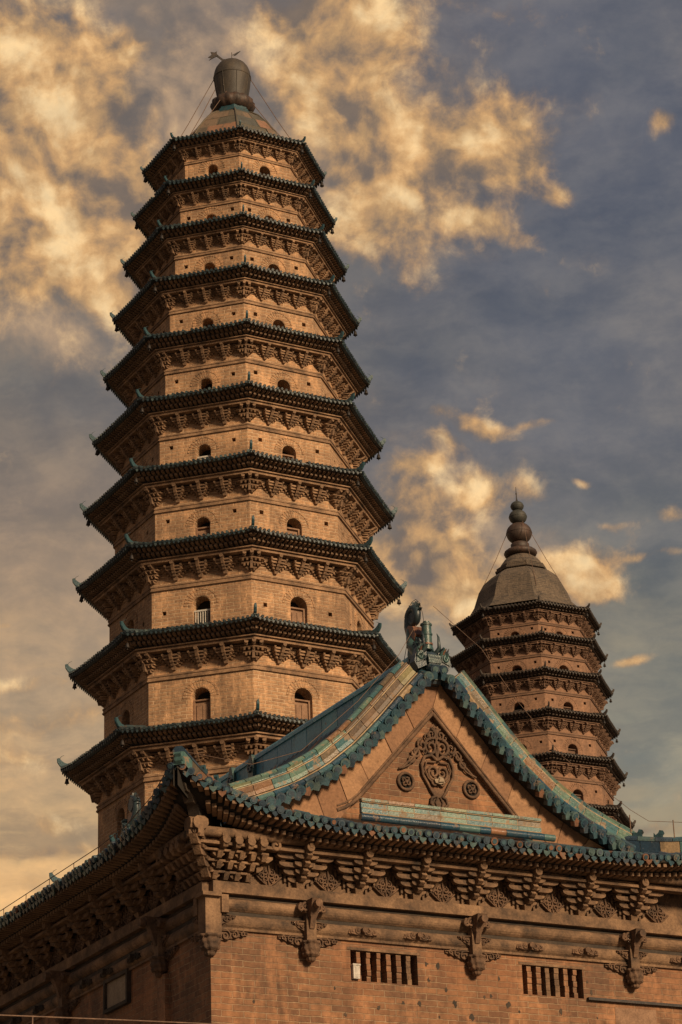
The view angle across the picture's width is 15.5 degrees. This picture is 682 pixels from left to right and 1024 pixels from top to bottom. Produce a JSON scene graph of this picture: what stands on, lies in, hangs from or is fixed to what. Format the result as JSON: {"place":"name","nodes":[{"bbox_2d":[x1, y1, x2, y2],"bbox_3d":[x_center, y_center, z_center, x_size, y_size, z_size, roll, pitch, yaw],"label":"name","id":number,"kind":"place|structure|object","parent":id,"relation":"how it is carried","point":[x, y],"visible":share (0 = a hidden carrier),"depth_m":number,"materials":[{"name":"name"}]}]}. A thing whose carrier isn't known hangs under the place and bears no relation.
{"place":"outdoors","nodes":[
{"label":"outdoors","id":0,"kind":"place"},
{"bbox_2d":[0,1014,215,1023],"bbox_3d":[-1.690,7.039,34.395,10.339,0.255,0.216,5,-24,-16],"label":"cable","id":1,"kind":"object","parent":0,"point":[103,1019],"visible":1,"depth_m":33.94,"materials":[{"name":"black metal"}]},
{"bbox_2d":[49,51,406,881],"bbox_3d":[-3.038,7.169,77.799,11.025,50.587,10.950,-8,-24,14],"label":"brick pagoda","id":2,"kind":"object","parent":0,"point":[241,589],"visible":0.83,"depth_m":78.06,"materials":[{"name":"brick"}]},
{"bbox_2d":[0,599,681,1023],"bbox_3d":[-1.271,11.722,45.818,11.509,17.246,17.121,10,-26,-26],"label":"temple hall","id":3,"kind":"structure","parent":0,"point":[418,835],"depth_m":40.97,"materials":[{"name":"brick"}]},
{"bbox_2d":[347,947,420,984],"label":"window","id":4,"kind":"structure","parent":3,"relation":"in","point":[396,970],"depth_m":39.84,"materials":[{"name":"brick"}]},
{"bbox_2d":[518,961,584,997],"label":"window","id":5,"kind":"structure","parent":3,"relation":"in","point":[545,981],"depth_m":41.17,"materials":[{"name":"brick"}]},
{"bbox_2d":[0,0,681,915],"label":"sky","id":6,"kind":"structure","parent":0,"point":[502,182],"materials":[{"name":"blue"}]},
{"bbox_2d":[449,487,635,829],"bbox_3d":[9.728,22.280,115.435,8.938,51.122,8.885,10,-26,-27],"label":"brick pagoda","id":7,"kind":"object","parent":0,"point":[528,627],"visible":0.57,"depth_m":118.84,"materials":[{"name":"brick"}]}
]}

